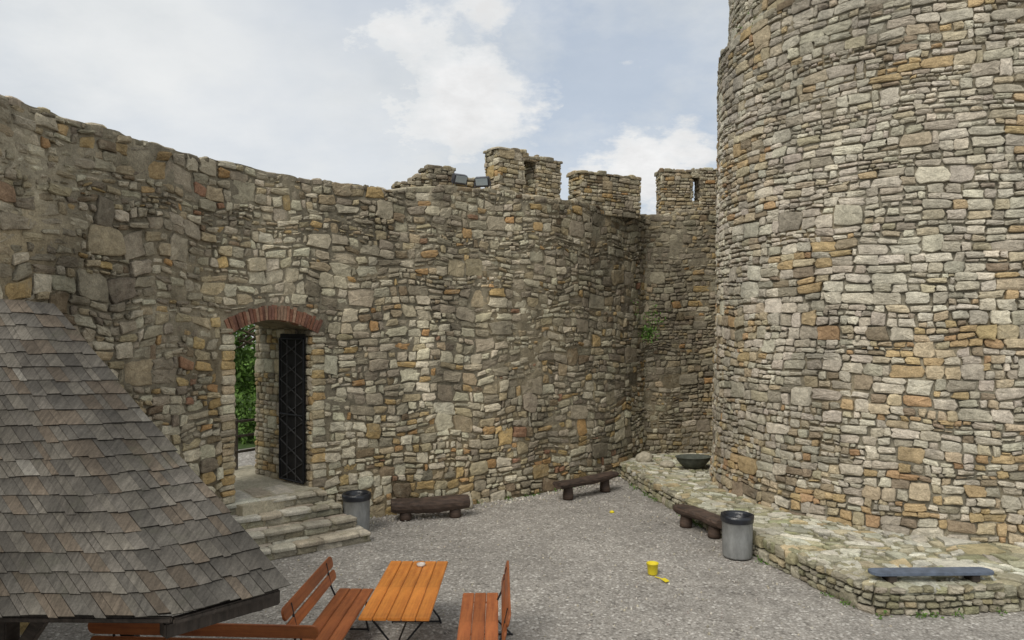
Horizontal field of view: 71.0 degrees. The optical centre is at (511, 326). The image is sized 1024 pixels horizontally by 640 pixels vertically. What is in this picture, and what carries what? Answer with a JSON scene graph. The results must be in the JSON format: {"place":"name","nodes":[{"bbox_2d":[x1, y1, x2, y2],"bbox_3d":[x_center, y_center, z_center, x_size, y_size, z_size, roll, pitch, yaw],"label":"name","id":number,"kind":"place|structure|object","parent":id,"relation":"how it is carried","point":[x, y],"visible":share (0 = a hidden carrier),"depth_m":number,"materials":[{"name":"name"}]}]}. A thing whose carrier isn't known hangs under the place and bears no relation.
{"place":"outdoors","nodes":[
{"label":"outdoors","id":0,"kind":"place"},
{"bbox_2d":[237,394,255,449],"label":"grass terrain","id":1,"kind":"structure","parent":0,"point":[246,445],"depth_m":19.83,"materials":[{"name":"green plant"}]},
{"bbox_2d":[233,328,255,397],"bbox_3d":[-7.008,0.635,21.847,4.462,5.052,5.299,0,0,0],"label":"deciduous tree","id":2,"kind":"object","parent":1,"relation":"on","point":[245,378],"visible":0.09,"depth_m":21.11,"materials":[{"name":"green plant"}]},
{"bbox_2d":[233,325,255,402],"bbox_3d":[-9.585,0.520,23.472,4.920,5.280,5.636,0,0,0],"label":"deciduous tree","id":3,"kind":"object","parent":1,"relation":"on","point":[239,345],"visible":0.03,"depth_m":23.66,"materials":[{"name":"green plant"}]},
{"bbox_2d":[234,387,255,443],"bbox_3d":[-7.316,2.478,20.570,4.116,1.749,2.290,0,0,0],"label":"green bush","id":4,"kind":"object","parent":1,"relation":"on","point":[247,427],"visible":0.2,"depth_m":20.25,"materials":[{"name":"green plant"}]},
{"bbox_2d":[236,324,255,372],"bbox_3d":[-12.302,0.217,29.975,7.316,6.071,7.569,0,0,0],"label":"deciduous tree","id":5,"kind":"object","parent":1,"relation":"on","point":[248,346],"visible":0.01,"depth_m":29.67,"materials":[{"name":"green plant"}]},
{"bbox_2d":[238,447,255,466],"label":"dirt path","id":6,"kind":"structure","parent":0,"point":[246,458],"depth_m":17.61,"materials":[{"name":"grey gravel"}]},
{"bbox_2d":[234,418,254,469],"bbox_3d":[-6.560,2.635,15.608,0.126,1.150,3.888,0,0,37],"label":"wooden fence","id":7,"kind":"object","parent":6,"relation":"on","point":[237,436],"visible":0.1,"depth_m":16.12,"materials":[{"name":"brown wood"}]},
{"bbox_2d":[0,0,728,337],"label":"sky","id":8,"kind":"structure","parent":0,"point":[374,93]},
{"bbox_2d":[20,340,1023,639],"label":"gravel ground","id":9,"kind":"structure","parent":0,"point":[572,534],"depth_m":11.17,"materials":[{"name":"grey gravel"}]},
{"bbox_2d":[0,299,290,639],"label":"shingled shelter","id":10,"kind":"object","parent":9,"relation":"on","point":[114,508],"visible":1,"depth_m":5.07,"materials":[{"name":"grey wood"}]},
{"bbox_2d":[88,623,318,639],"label":"wooden bench","id":11,"kind":"object","parent":9,"relation":"on","point":[263,630],"visible":0.88,"depth_m":7.50,"materials":[{"name":"brown wood"}]},
{"bbox_2d":[226,465,370,560],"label":"stone steps","id":12,"kind":"structure","parent":9,"relation":"on","point":[277,518],"depth_m":13.22,"materials":[{"name":"grey stone"}]},
{"bbox_2d":[0,97,644,511],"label":"wall mortar","id":13,"kind":"object","parent":9,"relation":"on","point":[144,159],"depth_m":14.65,"materials":[{"name":"grey concrete"}]},
{"bbox_2d":[0,95,646,634],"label":"wall stones","id":14,"kind":"object","parent":9,"relation":"on","point":[106,241],"depth_m":15.05,"materials":[{"name":"beige stone"}]},
{"bbox_2d":[217,329,235,509],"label":"gate quoins","id":15,"kind":"object","parent":14,"relation":"attached to","point":[228,427],"visible":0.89,"depth_m":12.89,"materials":[{"name":"beige stone"}]},
{"bbox_2d":[229,344,235,503],"bbox_3d":[-5.839,1.575,13.527,1.932,3.663,0.155,0,0,34],"label":"gate reveal","id":16,"kind":"object","parent":14,"relation":"attached to","point":[232,448],"visible":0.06,"depth_m":13.01,"materials":[{"name":"beige stone"}]},
{"bbox_2d":[224,305,322,333],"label":"gate brick arch","id":17,"kind":"structure","parent":14,"relation":"attached to","point":[240,320],"depth_m":13.71,"materials":[{"name":"red brick"}]},
{"bbox_2d":[252,320,307,329],"bbox_3d":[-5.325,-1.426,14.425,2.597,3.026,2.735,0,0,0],"label":"arch underside","id":18,"kind":"object","parent":14,"relation":"attached to","point":[273,323],"visible":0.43,"depth_m":14.64,"materials":[{"name":"stone"}]},
{"bbox_2d":[256,328,309,480],"bbox_3d":[-4.571,2.000,15.338,2.040,4.600,0.732,0,0,40],"label":"gate jamb wedge","id":19,"kind":"object","parent":14,"relation":"attached to","point":[273,401],"visible":0.09,"depth_m":15.35,"materials":[{"name":"grey stone"}]},
{"bbox_2d":[279,334,305,483],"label":"iron gate","id":20,"kind":"structure","parent":19,"relation":"attached to","point":[292,407],"depth_m":14.67,"materials":[{"name":"black metal"}]},
{"bbox_2d":[254,325,316,486],"bbox_3d":[-4.775,1.646,15.035,2.135,3.521,0.156,0,0,40],"label":"gate reveal","id":21,"kind":"object","parent":14,"relation":"attached to","point":[263,364],"visible":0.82,"depth_m":15.27,"materials":[{"name":"beige stone"}]},
{"bbox_2d":[309,332,327,489],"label":"gate quoins","id":22,"kind":"object","parent":14,"relation":"attached to","point":[319,480],"visible":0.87,"depth_m":14.39,"materials":[{"name":"beige stone"}]},
{"bbox_2d":[0,94,643,217],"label":"wall top stones","id":23,"kind":"object","parent":14,"relation":"on","point":[96,127],"depth_m":14.17,"materials":[{"name":"grey stone"}]},
{"bbox_2d":[451,173,467,186],"bbox_3d":[-1.188,-3.298,16.276,0.404,0.334,0.232,0,0,-34],"label":"floodlight","id":24,"kind":"object","parent":14,"relation":"on","point":[459,179],"visible":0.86,"depth_m":16.20,"materials":[{"name":"grey glass"}]},
{"bbox_2d":[474,176,490,187],"bbox_3d":[-0.679,-3.278,16.474,0.404,0.334,0.232,0,0,11],"label":"floodlight","id":25,"kind":"object","parent":14,"relation":"on","point":[483,181],"visible":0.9,"depth_m":16.41,"materials":[{"name":"grey glass"}]},
{"bbox_2d":[526,162,557,196],"bbox_3d":[0.740,-3.500,18.060,0.660,1.200,0.520,0,0,-37],"label":"merlon","id":26,"kind":"object","parent":14,"relation":"on","point":[544,181],"visible":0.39,"depth_m":17.84,"materials":[{"name":"grey stone"}]},
{"bbox_2d":[281,556,373,639],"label":"wooden bench","id":27,"kind":"object","parent":9,"relation":"on","point":[337,617],"visible":0.8,"depth_m":8.79,"materials":[{"name":"brown wood"}]},
{"bbox_2d":[342,490,370,530],"bbox_3d":[-3.026,3.614,14.002,0.564,0.752,0.568,0,0,0],"label":"trash bin","id":28,"kind":"object","parent":9,"relation":"on","point":[356,503],"visible":0.75,"depth_m":13.80,"materials":[{"name":"grey metal"}]},
{"bbox_2d":[358,561,447,639],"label":"picnic table","id":29,"kind":"object","parent":9,"relation":"on","point":[406,591],"visible":1,"depth_m":8.77,"materials":[{"name":"brown wood"}]},
{"bbox_2d":[390,494,469,520],"bbox_3d":[-1.699,3.782,14.977,1.640,0.437,0.447,0,0,-13],"label":"log bench","id":30,"kind":"object","parent":9,"relation":"on","point":[453,505],"visible":1,"depth_m":14.82,"materials":[{"name":"brown wood"}]},
{"bbox_2d":[464,496,472,509],"bbox_3d":[-0.996,3.871,15.797,0.289,0.292,0.258,0,0,-28],"label":"boulder","id":31,"kind":"object","parent":9,"relation":"on","point":[471,503],"visible":0.39,"depth_m":15.72,"materials":[{"name":"stone"}]},
{"bbox_2d":[457,560,512,639],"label":"wooden bench","id":32,"kind":"object","parent":9,"relation":"on","point":[481,627],"visible":1,"depth_m":8.68,"materials":[{"name":"brown wood"}]},
{"bbox_2d":[391,146,716,453],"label":"castle wall","id":33,"kind":"structure","parent":9,"relation":"on","point":[680,258],"depth_m":20.57,"materials":[{"name":"stone"}]},
{"bbox_2d":[401,183,417,187],"bbox_3d":[-2.277,-2.999,16.083,0.419,0.389,0.133,0,0,-26],"label":"ruin","id":34,"kind":"object","parent":33,"relation":"attached to","point":[407,186],"visible":0.22,"depth_m":16.05,"materials":[{"name":"stone"}]},
{"bbox_2d":[416,177,430,186],"bbox_3d":[-1.985,-3.093,16.265,0.340,0.568,0.140,0,0,-28],"label":"ruin","id":35,"kind":"object","parent":33,"relation":"attached to","point":[423,179],"visible":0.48,"depth_m":16.23,"materials":[{"name":"stone"}]},
{"bbox_2d":[428,168,453,185],"bbox_3d":[-1.622,-3.210,16.474,0.639,0.815,0.143,0,0,-28],"label":"ruin","id":36,"kind":"object","parent":33,"relation":"attached to","point":[444,173],"visible":0.39,"depth_m":16.43,"materials":[{"name":"stone"}]},
{"bbox_2d":[456,180,476,187],"bbox_3d":[-1.069,-3.120,16.781,0.728,0.632,0.135,0,0,-27],"label":"ruin","id":37,"kind":"object","parent":33,"relation":"attached to","point":[470,184],"visible":0.07,"depth_m":16.77,"materials":[{"name":"stone"}]},
{"bbox_2d":[484,149,502,189],"bbox_3d":[-0.455,-3.561,17.163,0.139,1.314,0.656,0,0,-36],"label":"merlon","id":38,"kind":"object","parent":33,"relation":"attached to","point":[492,167],"visible":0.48,"depth_m":17.10,"materials":[{"name":"stone"}]},
{"bbox_2d":[488,154,521,191],"bbox_3d":[-0.172,-3.550,17.376,0.660,1.300,0.520,0,0,-37],"label":"merlon","id":39,"kind":"object","parent":33,"relation":"on","point":[512,174],"visible":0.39,"depth_m":17.23,"materials":[{"name":"stone"}]},
{"bbox_2d":[497,148,525,193],"bbox_3d":[-0.003,-3.563,17.152,0.797,1.324,0.138,0,0,-37],"label":"merlon","id":40,"kind":"object","parent":33,"relation":"attached to","point":[509,167],"visible":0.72,"depth_m":17.11,"materials":[{"name":"stone"}]},
{"bbox_2d":[521,154,525,193],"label":"merlon","id":41,"kind":"object","parent":33,"relation":"attached to","point":[523,191],"visible":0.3,"depth_m":17.33,"materials":[{"name":"stone"}]},
{"bbox_2d":[524,157,536,162],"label":"merlon lintel","id":42,"kind":"structure","parent":33,"relation":"attached to","point":[531,160],"depth_m":17.48,"materials":[{"name":"stone"}]},
{"bbox_2d":[524,186,537,194],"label":"merlon sill","id":43,"kind":"structure","parent":33,"relation":"attached to","point":[528,191],"depth_m":17.48,"materials":[{"name":"beige stone"}]},
{"bbox_2d":[524,160,539,194],"bbox_3d":[0.458,-3.507,17.850,0.139,1.208,0.649,0,0,-37],"label":"merlon","id":44,"kind":"object","parent":33,"relation":"attached to","point":[530,175],"visible":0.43,"depth_m":17.76,"materials":[{"name":"stone"}]},
{"bbox_2d":[535,159,561,198],"bbox_3d":[0.913,-3.510,17.836,0.787,1.210,0.139,0,0,-36],"label":"merlon","id":45,"kind":"object","parent":33,"relation":"attached to","point":[548,176],"visible":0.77,"depth_m":17.80,"materials":[{"name":"stone"}]},
{"bbox_2d":[558,164,561,195],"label":"merlon","id":46,"kind":"object","parent":33,"relation":"attached to","point":[559,185],"visible":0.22,"depth_m":18.02,"materials":[{"name":"stone"}]},
{"bbox_2d":[568,173,584,202],"bbox_3d":[1.652,-3.432,18.625,0.139,1.050,0.642,0,0,-30],"label":"merlon","id":47,"kind":"object","parent":33,"relation":"attached to","point":[573,187],"visible":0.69,"depth_m":18.54,"materials":[{"name":"stone"}]},
{"bbox_2d":[572,173,640,220],"bbox_3d":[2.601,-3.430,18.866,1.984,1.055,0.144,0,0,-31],"label":"merlon","id":48,"kind":"object","parent":33,"relation":"attached to","point":[605,183],"visible":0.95,"depth_m":18.87,"materials":[{"name":"stone"}]},
{"bbox_2d":[631,180,640,219],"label":"merlon","id":49,"kind":"object","parent":33,"relation":"attached to","point":[639,200],"visible":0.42,"depth_m":19.32,"materials":[{"name":"stone"}]},
{"bbox_2d":[638,324,658,342],"bbox_3d":[3.752,0.180,19.995,0.744,0.562,0.388,0,0,0],"label":"wall plant","id":50,"kind":"object","parent":33,"relation":"attached to","point":[649,331],"depth_m":19.99,"materials":[{"name":"green plant"}]},
{"bbox_2d":[641,301,672,330],"bbox_3d":[3.945,-0.231,20.168,1.172,0.999,0.443,0,0,0],"label":"wall plant","id":51,"kind":"object","parent":33,"relation":"attached to","point":[655,318],"depth_m":20.15,"materials":[{"name":"green plant"}]},
{"bbox_2d":[655,172,664,214],"bbox_3d":[4.328,-3.751,21.052,0.141,1.495,0.627,0,0,-4],"label":"merlon","id":52,"kind":"object","parent":33,"relation":"attached to","point":[658,191],"visible":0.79,"depth_m":20.93,"materials":[{"name":"stone"}]},
{"bbox_2d":[660,171,692,213],"bbox_3d":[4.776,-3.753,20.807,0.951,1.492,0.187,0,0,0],"label":"merlon","id":53,"kind":"object","parent":33,"relation":"attached to","point":[679,178],"visible":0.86,"depth_m":20.78,"materials":[{"name":"stone"}]},
{"bbox_2d":[689,173,693,208],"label":"merlon","id":54,"kind":"object","parent":33,"relation":"attached to","point":[691,190],"visible":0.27,"depth_m":20.80,"materials":[{"name":"stone"}]},
{"bbox_2d":[691,173,700,178],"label":"merlon lintel","id":55,"kind":"structure","parent":33,"relation":"attached to","point":[695,175],"depth_m":20.79,"materials":[{"name":"beige stone"}]},
{"bbox_2d":[691,201,701,209],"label":"merlon sill","id":56,"kind":"structure","parent":33,"relation":"attached to","point":[696,203],"depth_m":20.81,"materials":[{"name":"beige stone"}]},
{"bbox_2d":[694,172,703,210],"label":"merlon","id":57,"kind":"object","parent":33,"relation":"attached to","point":[698,182],"visible":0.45,"depth_m":20.96,"materials":[{"name":"stone"}]},
{"bbox_2d":[696,170,716,209],"bbox_3d":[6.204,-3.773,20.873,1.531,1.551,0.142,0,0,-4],"label":"merlon","id":58,"kind":"object","parent":33,"relation":"attached to","point":[708,182],"visible":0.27,"depth_m":20.82,"materials":[{"name":"stone"}]},
{"bbox_2d":[552,471,618,499],"bbox_3d":[1.783,3.782,17.047,1.970,0.436,0.388,0,0,-40],"label":"log bench","id":59,"kind":"object","parent":9,"relation":"on","point":[602,479],"visible":1,"depth_m":16.86,"materials":[{"name":"brown wood"}]},
{"bbox_2d":[646,561,658,575],"bbox_3d":[2.270,3.908,11.600,0.198,0.185,0.196,0,0,0],"label":"yellow bucket","id":60,"kind":"object","parent":9,"relation":"on","point":[652,568],"visible":1,"depth_m":11.54,"materials":[{"name":"plastic"}]},
{"bbox_2d":[655,576,668,581],"bbox_3d":[2.353,3.972,11.319,0.090,0.035,0.275,0,0,-34],"label":"yellow toy shovel","id":61,"kind":"object","parent":9,"relation":"on","point":[665,580],"visible":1,"depth_m":11.26,"materials":[{"name":"plastic"}]},
{"bbox_2d":[673,504,721,538],"bbox_3d":[3.659,3.791,13.999,0.388,0.417,1.268,0,0,-27],"label":"log bench","id":62,"kind":"object","parent":9,"relation":"on","point":[689,513],"visible":0.94,"depth_m":13.87,"materials":[{"name":"brown wood"}]},
{"bbox_2d":[720,510,753,559],"bbox_3d":[3.924,3.624,12.502,0.566,0.732,0.566,0,0,0],"label":"trash bin","id":63,"kind":"object","parent":9,"relation":"on","point":[737,534],"visible":1,"depth_m":12.29,"materials":[{"name":"grey metal"}]},
{"bbox_2d":[475,475,1007,618],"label":"weeds","id":64,"kind":"object","parent":9,"relation":"on","point":[885,611],"visible":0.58,"depth_m":10.38,"materials":[{"name":"green plant"}]},
{"bbox_2d":[619,452,1023,615],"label":"stone platform","id":65,"kind":"structure","parent":9,"relation":"on","point":[837,560],"depth_m":11.50,"materials":[{"name":"beige stone"}]},
{"bbox_2d":[635,451,653,461],"bbox_3d":[3.561,3.501,19.318,0.493,0.303,0.373,0,0,0],"label":"boulder","id":66,"kind":"object","parent":65,"relation":"on","point":[643,456],"visible":1,"depth_m":19.17,"materials":[{"name":"stone"}]},
{"bbox_2d":[660,460,674,467],"bbox_3d":[3.999,3.534,18.488,0.396,0.185,0.311,0,0,0],"label":"boulder","id":67,"kind":"object","parent":65,"relation":"on","point":[667,464],"visible":1,"depth_m":18.39,"materials":[{"name":"stone"}]},
{"bbox_2d":[675,454,710,469],"bbox_3d":[4.620,3.465,18.300,0.960,0.310,0.720,0,0,-11],"label":"planter bowl","id":68,"kind":"object","parent":65,"relation":"on","point":[693,461],"visible":0.98,"depth_m":18.12,"materials":[{"name":"stone"}]},
{"bbox_2d":[709,0,1023,544],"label":"castle tower","id":69,"kind":"structure","parent":65,"relation":"on","point":[868,362],"depth_m":12.97,"materials":[{"name":"stone"}]},
{"bbox_2d":[868,567,993,582],"bbox_3d":[5.980,3.555,10.260,1.780,0.150,0.260,0,0,-1],"label":"board bench","id":70,"kind":"object","parent":65,"relation":"on","point":[971,574],"visible":1,"depth_m":10.21,"materials":[{"name":"grey wood"}]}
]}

